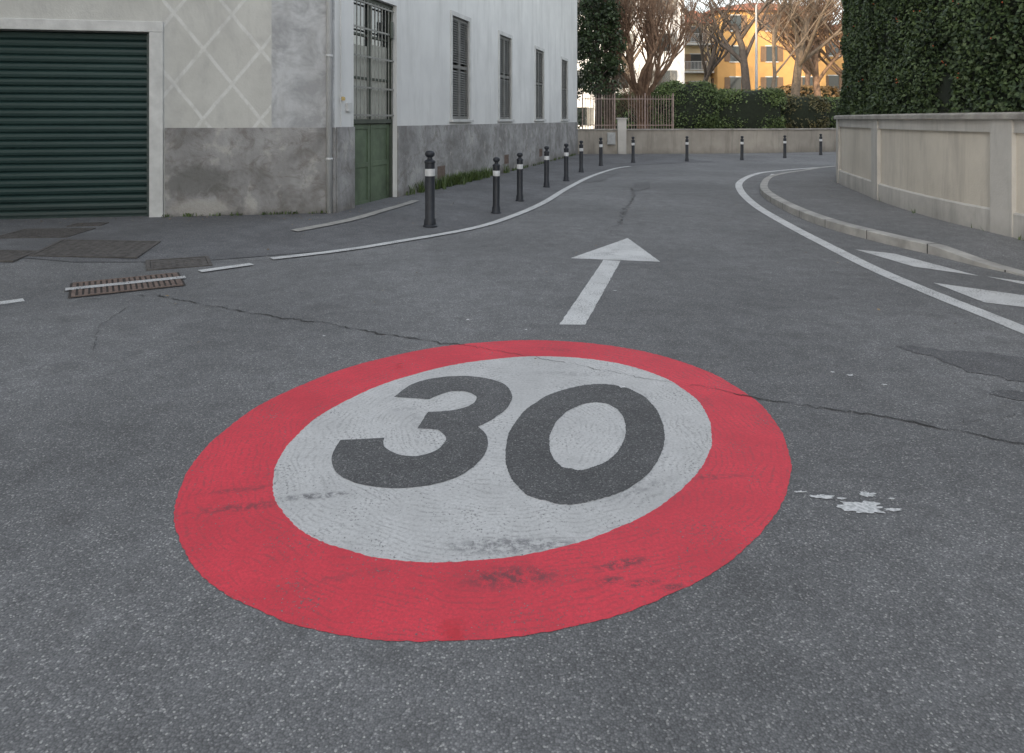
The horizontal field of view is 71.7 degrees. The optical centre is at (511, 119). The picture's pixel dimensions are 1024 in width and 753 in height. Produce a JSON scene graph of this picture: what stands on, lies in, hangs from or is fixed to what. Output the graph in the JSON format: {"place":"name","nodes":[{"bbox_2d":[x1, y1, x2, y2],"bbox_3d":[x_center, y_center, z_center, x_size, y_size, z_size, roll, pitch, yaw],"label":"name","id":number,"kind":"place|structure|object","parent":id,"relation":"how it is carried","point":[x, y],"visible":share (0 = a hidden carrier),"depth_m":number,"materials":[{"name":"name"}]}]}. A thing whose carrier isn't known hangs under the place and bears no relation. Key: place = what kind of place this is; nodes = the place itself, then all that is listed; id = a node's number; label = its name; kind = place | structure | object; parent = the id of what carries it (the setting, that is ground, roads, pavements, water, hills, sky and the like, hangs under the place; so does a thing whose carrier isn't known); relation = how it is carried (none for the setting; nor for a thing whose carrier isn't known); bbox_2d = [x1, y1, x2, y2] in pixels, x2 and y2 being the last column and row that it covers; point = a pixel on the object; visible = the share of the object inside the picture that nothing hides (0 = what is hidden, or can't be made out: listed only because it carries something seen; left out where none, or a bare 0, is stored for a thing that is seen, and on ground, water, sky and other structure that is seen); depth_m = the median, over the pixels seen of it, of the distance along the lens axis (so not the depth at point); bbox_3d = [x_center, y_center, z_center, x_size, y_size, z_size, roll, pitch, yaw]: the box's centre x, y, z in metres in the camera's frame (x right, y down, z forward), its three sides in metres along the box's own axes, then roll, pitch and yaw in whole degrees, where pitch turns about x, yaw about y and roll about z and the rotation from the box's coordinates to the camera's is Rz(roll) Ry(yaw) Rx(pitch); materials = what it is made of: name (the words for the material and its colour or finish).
{"place":"outdoors","nodes":[
{"label":"outdoors","id":0,"kind":"place"},
{"bbox_2d":[390,21,392,38],"bbox_3d":[-2.094,-1.550,12.335,0.030,0.300,0.100,0,0,16],"label":"door lamp","id":1,"kind":"object","parent":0,"point":[391,29],"visible":1,"depth_m":12.29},
{"bbox_2d":[0,152,792,261],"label":"pavement","id":2,"kind":"structure","parent":0,"point":[467,205],"depth_m":9.49,"materials":[{"name":"asphalt"}]},
{"bbox_2d":[0,250,37,261],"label":"manhole cover","id":3,"kind":"object","parent":2,"relation":"on","point":[10,255],"visible":1,"depth_m":7.20,"materials":[{"name":"metal"}]},
{"bbox_2d":[0,228,95,238],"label":"manhole cover","id":4,"kind":"object","parent":2,"relation":"on","point":[49,233],"visible":1,"depth_m":8.45,"materials":[{"name":"metal"}]},
{"bbox_2d":[67,222,108,226],"bbox_3d":[-5.500,1.367,9.200,0.400,0.016,0.280,0,0,-10],"label":"manhole cover","id":5,"kind":"object","parent":2,"relation":"on","point":[89,224],"visible":1,"depth_m":9.18,"materials":[{"name":"metal"}]},
{"bbox_2d":[28,239,160,257],"bbox_3d":[-4.450,1.389,7.620,1.040,0.019,0.720,3,3,-9],"label":"manhole cover","id":6,"kind":"object","parent":2,"relation":"on","point":[98,248],"visible":1,"depth_m":7.58,"materials":[{"name":"metal"}]},
{"bbox_2d":[146,256,212,270],"bbox_3d":[-3.420,1.476,7.280,0.600,0.017,0.400,1,3,-29],"label":"manhole cover","id":7,"kind":"object","parent":2,"relation":"on","point":[177,263],"visible":1,"depth_m":7.25,"materials":[{"name":"metal"}]},
{"bbox_2d":[292,200,418,230],"bbox_3d":[-2.101,1.384,10.393,0.305,0.053,3.181,0,0,21],"label":"kerb stone strip","id":8,"kind":"object","parent":2,"relation":"on","point":[354,218],"visible":1,"depth_m":9.92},
{"bbox_2d":[423,150,437,227],"bbox_3d":[-1.132,0.956,9.787,0.202,1.050,0.204,0,-1,-18],"label":"bollard","id":9,"kind":"object","parent":2,"relation":"on","point":[429,219],"visible":1,"depth_m":9.73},
{"bbox_2d":[491,157,500,213],"bbox_3d":[-0.248,1.045,11.250,0.165,0.890,0.163,0,0,14],"label":"bollard","id":10,"kind":"object","parent":2,"relation":"on","point":[496,189],"visible":1,"depth_m":11.20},
{"bbox_2d":[515,153,523,201],"bbox_3d":[0.143,1.045,12.863,0.163,0.880,0.165,0,0,-2],"label":"bollard","id":11,"kind":"object","parent":2,"relation":"on","point":[519,195],"visible":1,"depth_m":12.81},
{"bbox_2d":[543,146,549,187],"bbox_3d":[0.758,1.036,15.498,0.163,0.900,0.165,0,0,5],"label":"bollard","id":12,"kind":"object","parent":2,"relation":"on","point":[546,169],"visible":1,"depth_m":15.45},
{"bbox_2d":[563,143,569,180],"bbox_3d":[1.310,1.036,17.100,0.163,0.910,0.165,0,0,7],"label":"bollard","id":13,"kind":"object","parent":2,"relation":"on","point":[566,162],"visible":0.99,"depth_m":17.05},
{"bbox_2d":[579,141,583,172],"bbox_3d":[1.940,1.041,19.854,0.163,0.890,0.165,0,0,-7],"label":"bollard","id":14,"kind":"object","parent":2,"relation":"on","point":[581,169],"visible":1,"depth_m":19.81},
{"bbox_2d":[598,138,603,165],"bbox_3d":[2.822,1.029,22.497,0.165,0.900,0.163,-1,1,-43],"label":"bollard","id":15,"kind":"object","parent":2,"relation":"on","point":[600,152],"visible":1,"depth_m":22.45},
{"bbox_2d":[616,118,627,153],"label":"gate pillar","id":16,"kind":"structure","parent":2,"relation":"on","point":[621,125],"depth_m":29.42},
{"bbox_2d":[631,137,635,162],"bbox_3d":[4.118,1.033,24.099,0.165,0.890,0.163,0,0,-22],"label":"bollard","id":17,"kind":"object","parent":2,"relation":"on","point":[633,150],"visible":1,"depth_m":24.05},
{"bbox_2d":[685,136,688,160],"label":"bollard","id":18,"kind":"object","parent":2,"relation":"on","point":[686,148],"visible":1,"depth_m":24.96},
{"bbox_2d":[740,136,743,159],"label":"bollard","id":19,"kind":"object","parent":2,"relation":"on","point":[742,148],"visible":1,"depth_m":25.45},
{"bbox_2d":[783,135,786,157],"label":"bollard","id":20,"kind":"object","parent":2,"relation":"on","point":[784,147],"visible":0.91,"depth_m":26.46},
{"bbox_2d":[0,152,1023,752],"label":"road","id":21,"kind":"structure","parent":0,"point":[802,622],"depth_m":2.76,"materials":[{"name":"asphalt"}]},
{"bbox_2d":[0,298,23,303],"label":"edge line marking","id":22,"kind":"object","parent":21,"relation":"on","point":[11,301],"visible":1,"depth_m":5.82,"materials":[{"name":"white paint"}]},
{"bbox_2d":[93,299,144,357],"bbox_3d":[-2.915,1.496,5.202,0.197,0.001,1.698,0,0,-16],"label":"asphalt crack","id":23,"kind":"object","parent":21,"relation":"on","point":[103,322],"visible":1,"depth_m":5.10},
{"bbox_2d":[65,272,185,297],"bbox_3d":[-3.480,1.490,6.420,0.960,0.008,0.640,0,0,-30],"label":"drain grate","id":24,"kind":"object","parent":21,"relation":"on","point":[114,285],"visible":1,"depth_m":6.39,"materials":[{"name":"metal"}]},
{"bbox_2d":[0,0,334,216],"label":"wall front","id":25,"kind":"structure","parent":21,"relation":"on","point":[244,63],"depth_m":10.14,"materials":[{"name":"paint"}]},
{"bbox_2d":[0,33,148,219],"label":"shutter rails","id":26,"kind":"object","parent":25,"relation":"attached to","point":[147,214],"visible":0.3,"depth_m":9.99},
{"bbox_2d":[0,31,146,217],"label":"garage shutter","id":27,"kind":"object","parent":26,"relation":"attached to","point":[73,123],"visible":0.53,"depth_m":9.88,"materials":[{"name":"metal"}]},
{"bbox_2d":[0,18,163,216],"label":"garage frame","id":28,"kind":"object","parent":25,"relation":"attached to","point":[154,30],"visible":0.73,"depth_m":9.91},
{"bbox_2d":[165,127,335,216],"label":"plinth front","id":29,"kind":"structure","parent":25,"relation":"attached to","point":[244,171],"depth_m":10.15,"materials":[{"name":"concrete"}]},
{"bbox_2d":[326,0,332,213],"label":"downpipe","id":30,"kind":"object","parent":25,"relation":"attached to","point":[329,57],"visible":0.89,"depth_m":10.28,"materials":[{"name":"metal"}]},
{"bbox_2d":[199,263,253,271],"bbox_3d":[-2.870,1.488,7.125,0.517,0.001,0.124,0,0,-43],"label":"edge line marking","id":31,"kind":"object","parent":21,"relation":"on","point":[223,267],"visible":1,"depth_m":7.12,"materials":[{"name":"white paint"}]},
{"bbox_2d":[159,294,463,344],"bbox_3d":[-1.694,1.496,5.346,3.062,0.001,0.099,0,0,26],"label":"asphalt crack","id":32,"kind":"object","parent":21,"relation":"on","point":[317,321],"visible":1,"depth_m":5.24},
{"bbox_2d":[270,166,629,258],"bbox_3d":[1.025,1.488,14.850,1.256,0.001,16.246,0,0,22],"label":"edge line marking","id":33,"kind":"object","parent":21,"relation":"on","point":[555,195],"visible":1,"depth_m":9.57,"materials":[{"name":"white paint"}]},
{"bbox_2d":[335,0,576,196],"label":"wall side","id":34,"kind":"structure","parent":21,"relation":"on","point":[421,62],"depth_m":16.49,"materials":[{"name":"white paint"}]},
{"bbox_2d":[340,0,351,126],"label":"conduit","id":35,"kind":"object","parent":34,"relation":"attached to","point":[348,106],"visible":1,"depth_m":10.50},
{"bbox_2d":[354,0,392,196],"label":"door frame","id":36,"kind":"object","parent":34,"relation":"attached to","point":[389,121],"visible":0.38,"depth_m":12.43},
{"bbox_2d":[354,44,386,118],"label":"curtains","id":37,"kind":"object","parent":36,"relation":"attached to","point":[373,82],"visible":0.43,"depth_m":11.89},
{"bbox_2d":[354,0,388,205],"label":"door","id":38,"kind":"structure","parent":36,"relation":"in","point":[371,162],"depth_m":11.78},
{"bbox_2d":[354,0,393,118],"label":"door bars","id":39,"kind":"object","parent":36,"relation":"attached to","point":[375,58],"depth_m":11.65,"materials":[{"name":"metal"}]},
{"bbox_2d":[336,122,577,211],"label":"plinth side","id":40,"kind":"structure","parent":34,"relation":"attached to","point":[461,148],"depth_m":15.37,"materials":[{"name":"concrete"}]},
{"bbox_2d":[438,149,541,178],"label":"basement vents","id":41,"kind":"object","parent":40,"relation":"attached to","point":[440,168],"visible":0.97,"depth_m":14.61,"materials":[{"name":"metal"}]},
{"bbox_2d":[450,10,569,121],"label":"window surrounds","id":42,"kind":"object","parent":34,"relation":"attached to","point":[467,19],"visible":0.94,"depth_m":18.41,"materials":[{"name":"stone"}]},
{"bbox_2d":[453,16,566,118],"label":"shutter frames","id":43,"kind":"structure","parent":34,"relation":"attached to","point":[458,67],"depth_m":19.01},
{"bbox_2d":[453,21,539,116],"bbox_3d":[-0.247,-3.600,19.285,0.030,7.200,16.700,0,0,16],"label":"shutter backing","id":44,"kind":"object","parent":43,"relation":"in","point":[454,63],"visible":0.12,"depth_m":16.11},
{"bbox_2d":[453,20,565,116],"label":"louvres","id":45,"kind":"object","parent":43,"relation":"attached to","point":[462,105],"visible":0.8,"depth_m":16.10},
{"bbox_2d":[174,340,791,641],"bbox_3d":[-0.045,1.498,3.423,2.710,0.002,2.781,0,0,0],"label":"speed limit marking","id":46,"kind":"object","parent":21,"relation":"on","point":[484,490],"visible":1,"depth_m":2.85,"materials":[{"name":"red paint"}]},
{"bbox_2d":[162,153,1023,240],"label":"weeds","id":47,"kind":"object","parent":21,"relation":"on","point":[458,179],"visible":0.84,"depth_m":14.73,"materials":[{"name":"green plant"}]},
{"bbox_2d":[468,345,727,391],"bbox_3d":[0.450,1.496,4.283,1.727,0.001,0.063,0,0,28],"label":"asphalt crack","id":48,"kind":"object","parent":21,"relation":"on","point":[596,369],"visible":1,"depth_m":4.24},
{"bbox_2d":[323,290,886,387],"bbox_3d":[0.383,1.496,4.488,2.581,0.001,2.531,0,0,-29],"label":"paint spill","id":49,"kind":"object","parent":21,"relation":"on","point":[626,386],"visible":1,"depth_m":4.16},
{"bbox_2d":[565,174,649,191],"bbox_3d":[2.475,1.492,17.114,1.944,0.001,4.824,0,0,16],"label":"asphalt patch","id":50,"kind":"object","parent":21,"relation":"on","point":[638,186],"visible":1,"depth_m":17.00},
{"bbox_2d":[560,238,659,324],"bbox_3d":[0.880,1.497,7.064,0.922,0.001,3.892,0,0,24],"label":"arrow marking","id":51,"kind":"object","parent":21,"relation":"on","point":[580,311],"visible":1,"depth_m":6.99,"materials":[{"name":"white paint"}]},
{"bbox_2d":[617,188,635,222],"bbox_3d":[2.120,1.496,12.853,0.202,0.001,5.374,0,0,12],"label":"asphalt crack","id":52,"kind":"object","parent":21,"relation":"on","point":[626,209],"visible":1,"depth_m":11.88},
{"bbox_2d":[819,134,822,154],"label":"bollard","id":53,"kind":"object","parent":21,"relation":"on","point":[820,145],"visible":0.97,"depth_m":28.65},
{"bbox_2d":[794,491,900,512],"bbox_3d":[1.323,1.497,2.776,0.382,0.001,0.166,0,0,0],"label":"paint spill","id":54,"kind":"object","parent":21,"relation":"on","point":[865,506],"visible":1,"depth_m":2.75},
{"bbox_2d":[734,393,1023,443],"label":"asphalt crack","id":55,"kind":"object","parent":21,"relation":"on","point":[887,416],"visible":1,"depth_m":3.56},
{"bbox_2d":[735,167,1023,333],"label":"edge line marking","id":56,"kind":"object","parent":21,"relation":"on","point":[1013,325],"visible":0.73,"depth_m":6.97,"materials":[{"name":"white paint"}]},
{"bbox_2d":[760,166,1023,275],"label":"kerb","id":57,"kind":"structure","parent":21,"relation":"on","point":[928,247],"depth_m":8.65,"materials":[{"name":"concrete"}]},
{"bbox_2d":[771,174,1023,306],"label":"hatched marking","id":58,"kind":"object","parent":21,"relation":"on","point":[994,297],"visible":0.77,"depth_m":6.23,"materials":[{"name":"white paint"}]},
{"bbox_2d":[839,170,1023,239],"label":"plinth","id":59,"kind":"structure","parent":21,"relation":"on","point":[965,214],"depth_m":10.00,"materials":[{"name":"concrete"}]},
{"bbox_2d":[841,127,1023,213],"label":"panel","id":60,"kind":"object","parent":59,"relation":"on","point":[952,165],"visible":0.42,"depth_m":10.08,"materials":[{"name":"paint"}]},
{"bbox_2d":[836,119,1015,236],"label":"pilasters","id":61,"kind":"object","parent":60,"relation":"attached to","point":[1002,173],"visible":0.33,"depth_m":8.59,"materials":[{"name":"concrete"}]},
{"bbox_2d":[834,112,1023,118],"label":"coping","id":62,"kind":"object","parent":60,"relation":"on","point":[1000,115],"visible":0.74,"depth_m":9.66,"materials":[{"name":"concrete"}]},
{"bbox_2d":[836,0,1023,114],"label":"hedge","id":63,"kind":"object","parent":62,"relation":"on","point":[927,56],"visible":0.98,"depth_m":10.45,"materials":[{"name":"green plant"}]},
{"bbox_2d":[839,119,1023,132],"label":"top band","id":64,"kind":"object","parent":60,"relation":"on","point":[973,125],"visible":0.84,"depth_m":10.01,"materials":[{"name":"concrete"}]},
{"bbox_2d":[890,411,1023,423],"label":"asphalt crack","id":65,"kind":"object","parent":21,"relation":"on","point":[963,419],"visible":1,"depth_m":3.53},
{"bbox_2d":[898,345,1023,380],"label":"asphalt patch","id":66,"kind":"object","parent":21,"relation":"on","point":[1007,367],"visible":1,"depth_m":4.38,"materials":[{"name":"asphalt"}]},
{"bbox_2d":[989,390,1023,400],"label":"asphalt patch","id":67,"kind":"object","parent":21,"relation":"on","point":[1015,395],"visible":1,"depth_m":3.85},
{"bbox_2d":[704,3,800,14],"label":"roof","id":68,"kind":"structure","parent":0,"point":[747,6],"depth_m":70.19,"materials":[{"name":"tile"}]},
{"bbox_2d":[684,0,841,24],"label":"sky","id":69,"kind":"structure","parent":0,"point":[687,0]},
{"bbox_2d":[768,166,1023,270],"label":"sidewalk","id":70,"kind":"structure","parent":0,"point":[813,192],"depth_m":10.05,"materials":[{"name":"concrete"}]},
{"label":"garden ground","id":71,"kind":"structure","parent":0,"visible":0},
{"bbox_2d":[577,5,592,128],"bbox_3d":[2.592,-2.521,34.931,3.010,8.252,2.972,0,0,0],"label":"evergreen tree","id":72,"kind":"object","parent":71,"relation":"on","point":[579,92],"visible":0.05,"depth_m":34.54,"materials":[{"name":"green plant"}]},
{"bbox_2d":[577,0,627,128],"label":"evergreen tree","id":73,"kind":"object","parent":71,"relation":"on","point":[597,19],"visible":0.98,"depth_m":31.91,"materials":[{"name":"green plant"}]},
{"bbox_2d":[577,0,641,128],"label":"pollarded tree","id":74,"kind":"object","parent":71,"relation":"on","point":[607,106],"visible":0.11,"depth_m":36.27,"materials":[{"name":"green plant"}]},
{"bbox_2d":[602,92,654,128],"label":"garden shrub","id":75,"kind":"object","parent":71,"relation":"on","point":[626,115],"visible":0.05,"depth_m":44.22,"materials":[{"name":"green plant"}]},
{"bbox_2d":[577,0,683,128],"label":"walls","id":76,"kind":"structure","parent":71,"relation":"on","point":[677,64],"depth_m":60.00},
{"bbox_2d":[577,0,669,124],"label":"glazing","id":77,"kind":"structure","parent":76,"relation":"attached to","point":[579,109],"depth_m":59.98,"materials":[{"name":"glass"}]},
{"bbox_2d":[577,14,670,125],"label":"trim","id":78,"kind":"structure","parent":76,"relation":"attached to","point":[625,52],"depth_m":59.95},
{"bbox_2d":[587,0,676,124],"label":"shutters","id":79,"kind":"object","parent":76,"relation":"attached to","point":[673,73],"visible":0.04,"depth_m":59.93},
{"bbox_2d":[622,0,680,93],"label":"bare tree","id":80,"kind":"object","parent":71,"relation":"on","point":[637,54],"visible":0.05,"depth_m":51.00,"materials":[{"name":"brown plant"}]},
{"bbox_2d":[600,0,703,128],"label":"pollarded tree","id":81,"kind":"object","parent":71,"relation":"on","point":[650,28],"visible":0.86,"depth_m":32.74,"materials":[{"name":"brown plant"}]},
{"bbox_2d":[651,79,720,128],"bbox_3d":[7.706,-0.484,31.367,3.034,2.604,1.957,0,0,0],"label":"box hedge","id":82,"kind":"object","parent":71,"relation":"on","point":[696,104],"visible":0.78,"depth_m":30.66,"materials":[{"name":"green plant"}]},
{"bbox_2d":[684,24,710,82],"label":"walls","id":83,"kind":"structure","parent":71,"relation":"on","point":[692,76],"depth_m":72.00,"materials":[{"name":"yellow paint"}]},
{"bbox_2d":[685,28,706,83],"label":"shutters","id":84,"kind":"object","parent":83,"relation":"attached to","point":[687,57],"visible":0.07,"depth_m":71.93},
{"bbox_2d":[691,27,701,83],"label":"glazing","id":85,"kind":"structure","parent":83,"relation":"attached to","point":[695,57],"depth_m":71.98,"materials":[{"name":"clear glass"}]},
{"bbox_2d":[684,26,713,81],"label":"trim","id":86,"kind":"structure","parent":83,"relation":"attached to","point":[695,44],"depth_m":70.82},
{"bbox_2d":[685,11,712,23],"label":"roof","id":87,"kind":"structure","parent":83,"relation":"on","point":[700,20],"depth_m":71.79,"materials":[{"name":"tile"}]},
{"bbox_2d":[578,129,835,153],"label":"boundary wall","id":88,"kind":"structure","parent":71,"relation":"on","point":[700,141],"depth_m":30.00,"materials":[{"name":"paint"}]},
{"bbox_2d":[607,133,614,144],"bbox_3d":[4.115,0.800,29.392,0.330,0.500,0.095,0,0,0],"label":"utility box","id":89,"kind":"object","parent":88,"relation":"attached to","point":[610,138],"visible":1,"depth_m":29.34,"materials":[{"name":"grey plastic"}]},
{"bbox_2d":[578,128,835,129],"bbox_3d":[17.443,0.428,33.218,30.632,0.057,1.587,0,0,-16],"label":"wall coping","id":90,"kind":"object","parent":88,"relation":"on","point":[729,129],"depth_m":30.29,"materials":[{"name":"concrete"}]},
{"bbox_2d":[581,93,673,128],"bbox_3d":[4.875,-0.350,29.779,3.960,1.500,0.056,0,0,-4],"label":"iron fence","id":91,"kind":"object","parent":90,"relation":"on","point":[628,125],"visible":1,"depth_m":29.79,"materials":[{"name":"metal"}]},
{"bbox_2d":[663,0,765,80],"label":"bare tree","id":92,"kind":"object","parent":71,"relation":"on","point":[713,62],"visible":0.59,"depth_m":43.21,"materials":[{"name":"brown plant"}]},
{"bbox_2d":[673,0,794,90],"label":"bare tree","id":93,"kind":"object","parent":71,"relation":"on","point":[741,57],"visible":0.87,"depth_m":41.40,"materials":[{"name":"brown plant"}]},
{"bbox_2d":[715,86,787,128],"bbox_3d":[10.562,-0.347,32.013,3.590,2.336,2.013,0,0,0],"label":"box hedge","id":94,"kind":"object","parent":71,"relation":"on","point":[749,109],"visible":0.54,"depth_m":31.30,"materials":[{"name":"green plant"}]},
{"bbox_2d":[755,0,759,89],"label":"street lamp","id":95,"kind":"object","parent":71,"relation":"on","point":[756,59],"visible":0.66,"depth_m":37.95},
{"bbox_2d":[710,11,825,89],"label":"walls","id":96,"kind":"structure","parent":71,"relation":"on","point":[722,69],"depth_m":70.00,"materials":[{"name":"paint"}]},
{"bbox_2d":[711,15,813,91],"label":"glazing","id":97,"kind":"structure","parent":96,"relation":"attached to","point":[735,82],"depth_m":69.98,"materials":[{"name":"glass"}]},
{"bbox_2d":[712,15,818,90],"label":"shutters","id":98,"kind":"object","parent":96,"relation":"attached to","point":[763,59],"visible":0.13,"depth_m":69.93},
{"bbox_2d":[729,14,812,76],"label":"trim","id":99,"kind":"structure","parent":96,"relation":"attached to","point":[765,62],"depth_m":69.95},
{"bbox_2d":[735,0,840,88],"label":"bare tree","id":100,"kind":"object","parent":71,"relation":"on","point":[774,30],"visible":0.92,"depth_m":41.40,"materials":[{"name":"brown plant"}]},
{"bbox_2d":[736,0,842,95],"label":"bare tree","id":101,"kind":"object","parent":71,"relation":"on","point":[811,66],"visible":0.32,"depth_m":46.65,"materials":[{"name":"brown plant"}]},
{"bbox_2d":[737,0,841,85],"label":"bare tree","id":102,"kind":"object","parent":71,"relation":"on","point":[807,75],"visible":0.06,"depth_m":58.60,"materials":[{"name":"brown plant"}]},
{"bbox_2d":[780,93,831,127],"bbox_3d":[13.283,-0.190,32.983,2.865,2.022,1.836,0,0,0],"label":"box hedge","id":103,"kind":"object","parent":71,"relation":"on","point":[808,111],"visible":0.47,"depth_m":32.30,"materials":[{"name":"green plant"}]},
{"bbox_2d":[775,84,839,98],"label":"garden shrub","id":104,"kind":"object","parent":71,"relation":"on","point":[831,91],"visible":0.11,"depth_m":55.70,"materials":[{"name":"brown plant"}]},
{"bbox_2d":[775,0,842,96],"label":"bare tree","id":105,"kind":"object","parent":71,"relation":"on","point":[802,56],"visible":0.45,"depth_m":43.93,"materials":[{"name":"brown plant"}]},
{"bbox_2d":[779,0,843,76],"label":"bare tree","id":106,"kind":"object","parent":71,"relation":"on","point":[835,65],"visible":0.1,"depth_m":48.79,"materials":[{"name":"brown plant"}]},
{"bbox_2d":[818,95,840,127],"bbox_3d":[16.861,-0.195,35.468,5.390,2.096,2.072,0,0,0],"label":"box hedge","id":107,"kind":"object","parent":71,"relation":"on","point":[834,102],"visible":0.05,"depth_m":34.73,"materials":[{"name":"green plant"}]},
{"bbox_2d":[826,31,843,90],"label":"walls","id":108,"kind":"structure","parent":71,"relation":"on","point":[839,61],"depth_m":76.00,"materials":[{"name":"paint"}]},
{"bbox_2d":[829,42,838,88],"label":"glazing","id":109,"kind":"structure","parent":108,"relation":"attached to","point":[833,81],"depth_m":75.98,"materials":[{"name":"grey glass"}]},
{"bbox_2d":[826,41,842,88],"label":"shutters","id":110,"kind":"object","parent":108,"relation":"attached to","point":[827,81],"visible":0.02,"depth_m":75.93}
]}

